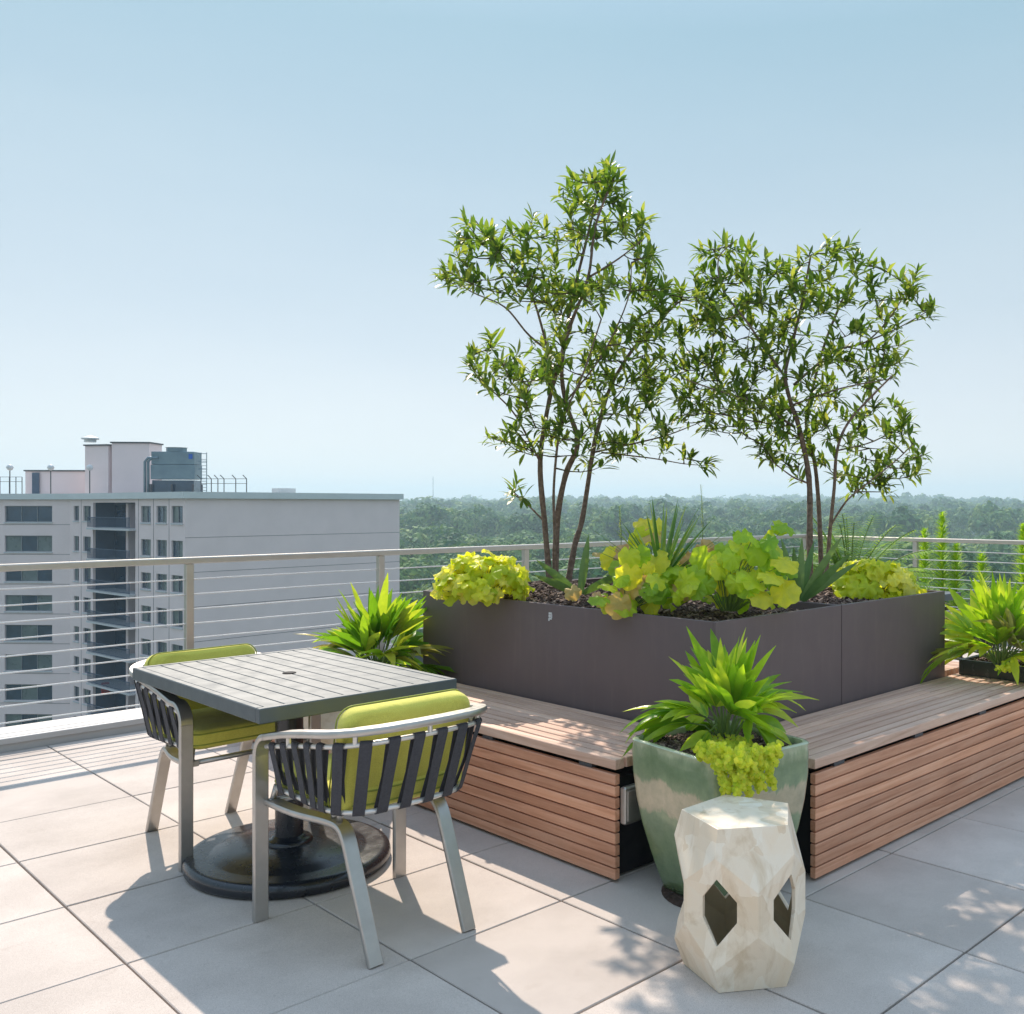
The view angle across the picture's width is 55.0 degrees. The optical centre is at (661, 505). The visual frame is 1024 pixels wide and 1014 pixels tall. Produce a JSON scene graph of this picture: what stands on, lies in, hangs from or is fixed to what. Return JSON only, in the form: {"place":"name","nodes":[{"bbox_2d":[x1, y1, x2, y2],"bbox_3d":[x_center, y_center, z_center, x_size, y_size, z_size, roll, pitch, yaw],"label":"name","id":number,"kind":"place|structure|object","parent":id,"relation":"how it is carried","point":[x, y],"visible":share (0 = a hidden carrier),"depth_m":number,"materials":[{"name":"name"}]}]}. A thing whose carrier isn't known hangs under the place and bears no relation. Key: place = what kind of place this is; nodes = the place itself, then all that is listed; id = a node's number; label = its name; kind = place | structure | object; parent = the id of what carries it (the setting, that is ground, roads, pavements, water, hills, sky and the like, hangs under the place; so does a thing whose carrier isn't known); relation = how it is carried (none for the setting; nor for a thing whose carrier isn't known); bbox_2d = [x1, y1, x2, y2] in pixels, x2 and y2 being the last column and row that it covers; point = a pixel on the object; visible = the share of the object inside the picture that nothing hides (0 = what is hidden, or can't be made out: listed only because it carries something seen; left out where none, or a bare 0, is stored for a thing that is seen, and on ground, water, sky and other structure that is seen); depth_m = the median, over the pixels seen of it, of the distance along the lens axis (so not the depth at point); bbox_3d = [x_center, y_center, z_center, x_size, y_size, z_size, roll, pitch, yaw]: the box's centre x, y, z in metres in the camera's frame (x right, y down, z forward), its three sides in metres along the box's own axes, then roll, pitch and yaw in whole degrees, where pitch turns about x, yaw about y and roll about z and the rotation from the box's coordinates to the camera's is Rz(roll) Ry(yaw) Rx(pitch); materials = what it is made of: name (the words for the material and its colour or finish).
{"place":"outdoors","nodes":[
{"label":"outdoors","id":0,"kind":"place"},
{"bbox_2d":[303,710,345,752],"bbox_3d":[-1.564,1.164,4.619,0.396,0.472,0.382,0,0,23],"label":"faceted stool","id":1,"kind":"object","parent":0,"point":[328,720],"visible":0.03,"depth_m":4.45,"materials":[{"name":"stone"}]},
{"bbox_2d":[0,646,1023,1013],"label":"terrace paving","id":2,"kind":"structure","parent":0,"point":[106,906],"depth_m":3.22,"materials":[{"name":"grey tile"}]},
{"bbox_2d":[129,643,320,872],"bbox_3d":[-1.886,1.012,4.109,0.654,0.782,0.596,0,0,41],"label":"dining chair","id":3,"kind":"object","parent":2,"relation":"on","point":[185,726],"visible":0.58,"depth_m":3.90,"materials":[{"name":"beige metal"}]},
{"bbox_2d":[132,648,456,899],"bbox_3d":[-1.466,1.029,3.801,1.170,0.742,0.760,0,0,43],"label":"dining table","id":4,"kind":"object","parent":2,"relation":"on","point":[284,690],"visible":0.87,"depth_m":3.64,"materials":[{"name":"grey metal"}]},
{"bbox_2d":[252,689,486,968],"bbox_3d":[-0.942,1.012,3.233,0.654,0.782,0.596,0,0,43],"label":"dining chair","id":5,"kind":"object","parent":2,"relation":"on","point":[400,754],"visible":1,"depth_m":3.07,"materials":[{"name":"beige metal"}]},
{"bbox_2d":[407,656,422,664],"bbox_3d":[-1.868,1.206,7.400,0.300,0.389,0.300,0,0,43],"label":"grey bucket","id":6,"kind":"object","parent":2,"relation":"on","point":[420,658],"depth_m":7.28,"materials":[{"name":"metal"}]},
{"bbox_2d":[253,683,653,879],"bbox_3d":[-1.244,1.165,4.929,3.424,0.445,0.504,0,0,43],"label":"wooden bench","id":7,"kind":"object","parent":2,"relation":"on","point":[551,779],"visible":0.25,"depth_m":3.90,"materials":[{"name":"wood"}]},
{"bbox_2d":[621,783,640,824],"bbox_3d":[-0.113,1.115,3.606,0.033,0.140,0.090,0,0,43],"label":"junction box","id":8,"kind":"object","parent":7,"relation":"attached to","point":[630,812],"visible":0.72,"depth_m":3.58,"materials":[{"name":"beige metal"}]},
{"bbox_2d":[423,580,840,726],"bbox_3d":[-0.239,0.911,4.985,2.130,0.958,0.928,0,0,43],"label":"steel planter","id":9,"kind":"object","parent":2,"relation":"on","point":[545,642],"visible":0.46,"depth_m":4.47,"materials":[{"name":"grey metal"}]},
{"bbox_2d":[430,549,534,606],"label":"coral bells","id":10,"kind":"object","parent":9,"relation":"on","point":[472,578],"visible":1,"depth_m":4.80,"materials":[{"name":"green plant"}]},
{"bbox_2d":[564,585,581,601],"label":"fallen leaf","id":11,"kind":"object","parent":9,"relation":"on","point":[573,593],"visible":1,"depth_m":4.78,"materials":[{"name":"beige plant"}]},
{"bbox_2d":[535,534,612,594],"bbox_3d":[-0.392,0.307,4.924,0.513,0.318,0.169,0,0,2],"label":"succulent","id":12,"kind":"object","parent":9,"relation":"in","point":[559,581],"visible":0.72,"depth_m":4.98,"materials":[{"name":"green plant"}]},
{"bbox_2d":[429,150,730,581],"bbox_3d":[-0.464,-0.799,5.566,1.748,2.601,1.136,0,0,-23],"label":"tree","id":13,"kind":"object","parent":9,"relation":"on","point":[607,176],"visible":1,"depth_m":5.46,"materials":[{"name":"green plant"}]},
{"bbox_2d":[587,544,690,619],"bbox_3d":[-0.076,0.346,4.375,0.481,0.348,0.466,0,0,8],"label":"lobed leaf plant","id":14,"kind":"object","parent":9,"relation":"on","point":[635,577],"visible":0.92,"depth_m":4.25,"materials":[{"name":"green plant"}]},
{"bbox_2d":[592,517,714,570],"bbox_3d":[-0.041,0.242,4.883,0.589,0.361,0.449,0,0,-17],"label":"lobed leaf plant","id":15,"kind":"object","parent":9,"relation":"in","point":[641,526],"visible":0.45,"depth_m":4.74,"materials":[{"name":"green plant"}]},
{"bbox_2d":[619,510,621,542],"bbox_3d":[-0.213,0.151,4.900,0.030,0.290,0.031,0,0,-28],"label":"flower spike","id":16,"kind":"object","parent":15,"relation":"in","point":[620,527],"visible":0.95,"depth_m":4.91,"materials":[{"name":"green plant"}]},
{"bbox_2d":[700,485,703,538],"bbox_3d":[0.204,0.096,4.900,0.031,0.400,0.030,0,0,43],"label":"flower spike","id":17,"kind":"object","parent":15,"relation":"attached to","point":[702,512],"visible":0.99,"depth_m":4.90,"materials":[{"name":"green plant"}]},
{"bbox_2d":[585,499,734,567],"bbox_3d":[0.013,0.153,4.413,0.670,0.390,0.674,0,0,43],"label":"yucca","id":18,"kind":"object","parent":9,"relation":"on","point":[674,559],"visible":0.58,"depth_m":4.41,"materials":[{"name":"green plant"}]},
{"bbox_2d":[674,520,801,613],"bbox_3d":[0.355,0.283,4.335,0.560,0.433,0.508,0,0,12],"label":"lobed leaf plant","id":19,"kind":"object","parent":9,"relation":"in","point":[731,576],"visible":0.99,"depth_m":4.19,"materials":[{"name":"green plant"}]},
{"bbox_2d":[661,886,683,907],"bbox_3d":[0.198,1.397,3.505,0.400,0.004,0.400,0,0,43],"label":"pot saucer","id":20,"kind":"object","parent":2,"relation":"on","point":[674,898],"visible":0.1,"depth_m":3.44,"materials":[{"name":"black plastic"}]},
{"bbox_2d":[632,720,808,895],"bbox_3d":[0.211,1.119,3.520,0.484,0.561,0.484,0,0,-40],"label":"ceramic pot","id":21,"kind":"object","parent":20,"relation":"on","point":[671,780],"visible":0.33,"depth_m":3.42,"materials":[{"name":"green ceramic"}]},
{"bbox_2d":[621,626,817,755],"bbox_3d":[0.189,0.718,3.590,0.697,0.549,0.649,0,0,21],"label":"fan palm","id":22,"kind":"object","parent":21,"relation":"in","point":[718,677],"visible":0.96,"depth_m":3.51,"materials":[{"name":"green plant"}]},
{"bbox_2d":[692,733,783,797],"bbox_3d":[0.236,0.862,3.317,0.301,0.202,0.516,0,0,-12],"label":"creeping jenny","id":23,"kind":"object","parent":21,"relation":"in","point":[743,762],"visible":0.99,"depth_m":3.14,"materials":[{"name":"green plant"}]},
{"bbox_2d":[674,794,804,992],"bbox_3d":[0.239,1.164,2.923,0.396,0.472,0.382,0,0,43],"label":"faceted stool","id":24,"kind":"object","parent":2,"relation":"on","point":[744,934],"visible":1,"depth_m":2.79,"materials":[{"name":"stone"}]},
{"bbox_2d":[572,577,944,704],"bbox_3d":[0.438,0.915,5.702,2.130,0.949,1.035,0,0,43],"label":"steel planter","id":25,"kind":"object","parent":2,"relation":"on","point":[890,644],"visible":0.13,"depth_m":4.94,"materials":[{"name":"grey metal"}]},
{"bbox_2d":[656,229,943,578],"bbox_3d":[0.789,-0.577,5.798,1.801,2.228,0.660,0,0,3],"label":"tree","id":26,"kind":"object","parent":25,"relation":"in","point":[744,401],"visible":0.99,"depth_m":5.76,"materials":[{"name":"green plant"}]},
{"bbox_2d":[759,535,857,601],"bbox_3d":[0.709,0.311,4.732,0.526,0.337,0.171,0,0,4],"label":"succulent","id":27,"kind":"object","parent":25,"relation":"in","point":[817,582],"visible":0.62,"depth_m":4.74,"materials":[{"name":"green plant"}]},
{"bbox_2d":[829,558,926,599],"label":"coral bells","id":28,"kind":"object","parent":25,"relation":"in","point":[872,579],"visible":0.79,"depth_m":5.19,"materials":[{"name":"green plant"}]},
{"bbox_2d":[780,673,1023,878],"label":"wooden bench","id":29,"kind":"object","parent":2,"relation":"on","point":[885,768],"visible":0.69,"depth_m":4.17,"materials":[{"name":"wood"}]},
{"bbox_2d":[959,650,1023,682],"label":"trough","id":30,"kind":"object","parent":29,"relation":"on","point":[978,666],"visible":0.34,"depth_m":5.29,"materials":[{"name":"black metal"}]},
{"bbox_2d":[920,567,1023,684],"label":"fan palm","id":31,"kind":"object","parent":30,"relation":"in","point":[994,614],"visible":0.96,"depth_m":5.21,"materials":[{"name":"green plant"}]},
{"bbox_2d":[994,659,1019,672],"bbox_3d":[1.811,0.845,5.049,0.167,0.077,0.093,0,0,-35],"label":"creeping jenny","id":32,"kind":"object","parent":30,"relation":"in","point":[1003,667],"visible":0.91,"depth_m":5.03,"materials":[{"name":"green plant"}]},
{"bbox_3d":[-1.555,1.147,5.250,0.400,0.506,0.400,0,0,35],"label":"ceramic pot","id":33,"kind":"object","parent":2,"relation":"on","visible":0},
{"bbox_2d":[301,573,455,675],"bbox_3d":[-1.532,0.759,5.274,0.934,0.811,0.913,0,0,-16],"label":"fan palm","id":34,"kind":"object","parent":33,"relation":"in","point":[364,633],"visible":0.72,"depth_m":5.17,"materials":[{"name":"green plant"}]},
{"bbox_3d":[1.736,1.187,8.900,0.500,0.426,0.500,0,0,26],"label":"plant pot","id":35,"kind":"object","parent":2,"relation":"on","visible":0},
{"bbox_2d":[789,513,937,588],"bbox_3d":[1.712,0.584,8.615,1.577,1.032,1.302,0,0,43],"label":"feather palm","id":36,"kind":"object","parent":35,"relation":"in","point":[837,555],"visible":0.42,"depth_m":8.48,"materials":[{"name":"green plant"}]},
{"bbox_2d":[0,0,1023,500],"label":"sky","id":37,"kind":"structure","parent":0,"point":[222,222],"materials":[{"name":"blue"}]},
{"bbox_2d":[945,661,958,676],"bbox_3d":[0.856,1.165,6.371,2.299,0.445,0.478,0,0,43],"label":"wooden bench","id":38,"kind":"object","parent":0,"point":[951,667],"visible":0.03,"depth_m":5.61,"materials":[{"name":"wood"}]},
{"bbox_2d":[945,591,960,600],"bbox_3d":[1.589,1.029,7.153,0.760,0.742,1.170,0,0,43],"label":"dining table","id":39,"kind":"object","parent":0,"point":[948,596],"depth_m":7.19,"materials":[{"name":"black metal"}]},
{"bbox_2d":[945,605,999,659],"bbox_3d":[2.034,1.012,6.530,0.654,0.782,0.596,0,0,39],"label":"dining chair","id":40,"kind":"object","parent":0,"point":[982,640],"visible":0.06,"depth_m":6.34,"materials":[{"name":"beige metal"}]},
{"bbox_3d":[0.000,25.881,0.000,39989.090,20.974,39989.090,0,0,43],"label":"terrain","id":41,"kind":"structure","parent":0,"visible":0},
{"bbox_2d":[0,435,403,727],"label":"apartment block","id":42,"kind":"structure","parent":41,"relation":"on","point":[116,513],"depth_m":89.84,"materials":[{"name":"concrete"}]},
{"bbox_2d":[6,464,13,493],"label":"roof lamp","id":43,"kind":"object","parent":42,"relation":"on","point":[9,467],"visible":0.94,"depth_m":94.94,"materials":[{"name":"metal"}]},
{"bbox_2d":[0,477,22,493],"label":"wire fence","id":44,"kind":"object","parent":42,"relation":"on","point":[15,481],"visible":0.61,"depth_m":99.99,"materials":[{"name":"metal"}]},
{"bbox_2d":[4,506,52,522],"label":"window","id":45,"kind":"structure","parent":42,"relation":"in","point":[14,514],"depth_m":93.35,"materials":[{"name":"blue glass"}]},
{"bbox_2d":[4,536,52,552],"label":"window","id":46,"kind":"structure","parent":42,"relation":"in","point":[14,544],"depth_m":93.35,"materials":[{"name":"blue glass"}]},
{"bbox_2d":[4,570,52,582],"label":"window","id":47,"kind":"structure","parent":42,"relation":"in","point":[34,575],"depth_m":93.35,"materials":[{"name":"blue glass"}]},
{"bbox_2d":[4,595,52,612],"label":"window","id":48,"kind":"structure","parent":42,"relation":"in","point":[10,599],"depth_m":93.33,"materials":[{"name":"blue glass"}]},
{"bbox_2d":[4,625,52,642],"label":"window","id":49,"kind":"structure","parent":42,"relation":"in","point":[12,631],"depth_m":93.35,"materials":[{"name":"blue glass"}]},
{"bbox_2d":[4,654,52,671],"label":"window","id":50,"kind":"structure","parent":42,"relation":"in","point":[26,662],"depth_m":93.35,"materials":[{"name":"blue glass"}]},
{"bbox_2d":[4,684,52,701],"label":"window","id":51,"kind":"structure","parent":42,"relation":"in","point":[45,692],"depth_m":93.35,"materials":[{"name":"blue glass"}]},
{"bbox_2d":[6,714,51,726],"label":"window","id":52,"kind":"structure","parent":42,"relation":"in","point":[9,717],"depth_m":93.37,"materials":[{"name":"blue glass"}]},
{"bbox_2d":[32,473,38,493],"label":"roof door","id":53,"kind":"structure","parent":42,"relation":"in","point":[35,476],"depth_m":98.86,"materials":[{"name":"blue glass"}]},
{"bbox_2d":[47,464,54,493],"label":"roof lamp","id":54,"kind":"object","parent":42,"relation":"on","point":[50,467],"visible":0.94,"depth_m":94.94,"materials":[{"name":"metal"}]},
{"bbox_2d":[73,506,78,521],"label":"window","id":55,"kind":"structure","parent":42,"relation":"in","point":[76,507],"depth_m":92.35,"materials":[{"name":"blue glass"}]},
{"bbox_2d":[73,536,78,551],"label":"window","id":56,"kind":"structure","parent":42,"relation":"in","point":[76,537],"depth_m":92.35,"materials":[{"name":"blue glass"}]},
{"bbox_2d":[73,569,78,582],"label":"window","id":57,"kind":"structure","parent":42,"relation":"in","point":[76,570],"depth_m":92.35,"materials":[{"name":"blue glass"}]},
{"bbox_2d":[73,596,78,612],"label":"window","id":58,"kind":"structure","parent":42,"relation":"in","point":[76,597],"depth_m":92.35,"materials":[{"name":"blue glass"}]},
{"bbox_2d":[73,626,78,642],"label":"window","id":59,"kind":"structure","parent":42,"relation":"in","point":[76,627],"depth_m":92.35,"materials":[{"name":"blue glass"}]},
{"bbox_2d":[73,656,78,672],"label":"window","id":60,"kind":"structure","parent":42,"relation":"in","point":[76,658],"depth_m":92.35,"materials":[{"name":"blue glass"}]},
{"bbox_2d":[73,686,78,703],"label":"window","id":61,"kind":"structure","parent":42,"relation":"in","point":[76,688],"depth_m":92.35,"materials":[{"name":"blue glass"}]},
{"bbox_2d":[82,506,90,521],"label":"window","id":62,"kind":"structure","parent":42,"relation":"in","point":[87,508],"depth_m":90.90,"materials":[{"name":"blue glass"}]},
{"bbox_2d":[82,536,90,552],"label":"window","id":63,"kind":"structure","parent":42,"relation":"in","point":[87,539],"depth_m":90.90,"materials":[{"name":"blue glass"}]},
{"bbox_2d":[82,568,90,583],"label":"window","id":64,"kind":"structure","parent":42,"relation":"in","point":[87,570],"depth_m":90.76,"materials":[{"name":"grey glass"}]},
{"bbox_2d":[82,597,90,614],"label":"window","id":65,"kind":"structure","parent":42,"relation":"in","point":[88,603],"depth_m":90.89,"materials":[{"name":"blue glass"}]},
{"bbox_2d":[82,628,90,644],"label":"window","id":66,"kind":"structure","parent":42,"relation":"in","point":[87,635],"depth_m":90.90,"materials":[{"name":"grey glass"}]},
{"bbox_2d":[82,658,90,675],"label":"window","id":67,"kind":"structure","parent":42,"relation":"in","point":[87,661],"depth_m":90.90,"materials":[{"name":"grey glass"}]},
{"bbox_2d":[82,689,90,706],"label":"window","id":68,"kind":"structure","parent":42,"relation":"in","point":[87,692],"depth_m":90.76,"materials":[{"name":"grey glass"}]},
{"bbox_2d":[86,464,92,492],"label":"roof lamp","id":69,"kind":"object","parent":42,"relation":"on","point":[89,467],"visible":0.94,"depth_m":94.92,"materials":[{"name":"metal"}]},
{"bbox_2d":[101,682,110,698],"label":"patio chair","id":70,"kind":"object","parent":42,"relation":"on","point":[104,691],"visible":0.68,"depth_m":88.31,"materials":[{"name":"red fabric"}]},
{"bbox_2d":[140,506,150,523],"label":"window","id":71,"kind":"structure","parent":42,"relation":"in","point":[146,510],"depth_m":83.57,"materials":[{"name":"grey glass"}]},
{"bbox_2d":[140,539,150,557],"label":"window","id":72,"kind":"structure","parent":42,"relation":"in","point":[146,543],"depth_m":83.57,"materials":[{"name":"grey glass"}]},
{"bbox_2d":[140,572,150,590],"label":"window","id":73,"kind":"structure","parent":42,"relation":"in","point":[145,576],"depth_m":83.52,"materials":[{"name":"grey glass"}]},
{"bbox_2d":[140,605,150,624],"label":"window","id":74,"kind":"structure","parent":42,"relation":"in","point":[146,617],"depth_m":83.57,"materials":[{"name":"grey glass"}]},
{"bbox_2d":[140,638,150,656],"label":"window","id":75,"kind":"structure","parent":42,"relation":"in","point":[146,647],"depth_m":83.57,"materials":[{"name":"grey glass"}]},
{"bbox_2d":[155,506,166,523],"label":"window","id":76,"kind":"structure","parent":42,"relation":"in","point":[162,510],"depth_m":81.78,"materials":[{"name":"grey glass"}]},
{"bbox_2d":[155,540,166,557],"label":"window","id":77,"kind":"structure","parent":42,"relation":"in","point":[162,544],"depth_m":81.78,"materials":[{"name":"grey glass"}]},
{"bbox_2d":[155,574,166,592],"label":"window","id":78,"kind":"structure","parent":42,"relation":"in","point":[162,586],"depth_m":81.72,"materials":[{"name":"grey glass"}]},
{"bbox_2d":[155,608,166,626],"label":"window","id":79,"kind":"structure","parent":42,"relation":"in","point":[162,616],"depth_m":81.78,"materials":[{"name":"blue glass"}]},
{"bbox_2d":[158,642,166,652],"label":"window","id":80,"kind":"structure","parent":42,"relation":"in","point":[162,647],"depth_m":81.78,"materials":[{"name":"blue glass"}]},
{"bbox_2d":[143,447,202,491],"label":"cooling unit","id":81,"kind":"object","parent":42,"relation":"on","point":[174,469],"visible":0.76,"depth_m":92.07,"materials":[{"name":"metal"}]},
{"bbox_2d":[170,506,182,524],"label":"window","id":82,"kind":"structure","parent":42,"relation":"in","point":[177,510],"depth_m":79.94,"materials":[{"name":"blue glass"}]},
{"bbox_2d":[170,575,182,593],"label":"window","id":83,"kind":"structure","parent":42,"relation":"in","point":[177,585],"depth_m":79.99,"materials":[{"name":"blue glass"}]},
{"bbox_2d":[170,611,182,629],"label":"window","id":84,"kind":"structure","parent":42,"relation":"in","point":[177,615],"depth_m":79.94,"materials":[{"name":"blue glass"}]},
{"bbox_2d":[173,541,182,557],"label":"window","id":85,"kind":"structure","parent":42,"relation":"in","point":[177,545],"depth_m":80.15,"materials":[{"name":"blue glass"}]},
{"bbox_2d":[173,644,182,650],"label":"window","id":86,"kind":"structure","parent":42,"relation":"in","point":[175,647],"depth_m":80.16,"materials":[{"name":"blue glass"}]},
{"bbox_2d":[197,452,206,491],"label":"service ladder","id":87,"kind":"object","parent":42,"relation":"on","point":[201,453],"visible":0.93,"depth_m":92.97,"materials":[{"name":"white metal"}]},
{"bbox_2d":[197,475,246,491],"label":"wire fence","id":88,"kind":"object","parent":42,"relation":"on","point":[224,483],"visible":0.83,"depth_m":89.97,"materials":[{"name":"metal"}]},
{"bbox_2d":[406,584,433,598],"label":"tree","id":89,"kind":"object","parent":41,"relation":"on","point":[411,595],"visible":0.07,"depth_m":199.73,"materials":[{"name":"green plant"}]},
{"bbox_2d":[400,491,1023,632],"bbox_3d":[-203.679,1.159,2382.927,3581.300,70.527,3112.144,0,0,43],"label":"forest","id":90,"kind":"object","parent":41,"relation":"on","point":[438,522],"visible":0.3,"depth_m":481.57,"materials":[{"name":"green plant"}]},
{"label":"terrace deck","id":91,"kind":"structure","parent":41,"relation":"on","visible":0},
{"bbox_2d":[0,708,145,752],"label":"parapet coping","id":92,"kind":"object","parent":91,"relation":"on","point":[37,734],"depth_m":5.78,"materials":[{"name":"concrete"}]},
{"bbox_2d":[0,534,806,724],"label":"cable railing","id":93,"kind":"object","parent":92,"relation":"on","point":[189,594],"visible":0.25,"depth_m":6.42,"materials":[{"name":"metal"}]},
{"bbox_3d":[6.940,1.390,6.597,13.960,0.130,0.418,0,0,43],"label":"parapet coping","id":94,"kind":"object","parent":91,"relation":"on","visible":0},
{"bbox_2d":[806,535,1023,607],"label":"cable railing","id":95,"kind":"object","parent":94,"relation":"on","point":[915,541],"visible":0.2,"depth_m":10.27,"materials":[{"name":"metal"}]},
{"bbox_3d":[4.000,1.333,10.051,3.600,0.435,0.500,0,0,43],"label":"edge planter","id":96,"kind":"object","parent":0,"visible":0},
{"bbox_2d":[918,527,938,589],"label":"spire plant","id":97,"kind":"object","parent":96,"relation":"in","point":[924,545],"visible":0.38,"depth_m":10.68,"materials":[{"name":"green plant"}]},
{"bbox_2d":[927,511,958,610],"bbox_3d":[3.083,0.722,10.613,0.440,1.320,0.457,0,0,43],"label":"spire plant","id":98,"kind":"object","parent":96,"relation":"in","point":[942,545],"visible":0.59,"depth_m":10.58,"materials":[{"name":"green plant"}]},
{"bbox_2d":[940,543,970,618],"bbox_3d":[3.202,0.879,10.502,0.456,0.980,0.451,0,0,43],"label":"spire plant","id":99,"kind":"object","parent":96,"relation":"in","point":[956,564],"visible":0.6,"depth_m":10.48,"materials":[{"name":"green plant"}]},
{"bbox_2d":[964,551,991,604],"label":"spire plant","id":100,"kind":"object","parent":96,"relation":"in","point":[980,565],"visible":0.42,"depth_m":10.38,"materials":[{"name":"green plant"}]},
{"bbox_2d":[1009,523,1023,606],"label":"spire plant","id":101,"kind":"object","parent":96,"relation":"in","point":[1021,550],"visible":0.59,"depth_m":10.39,"materials":[{"name":"green plant"}]}
]}

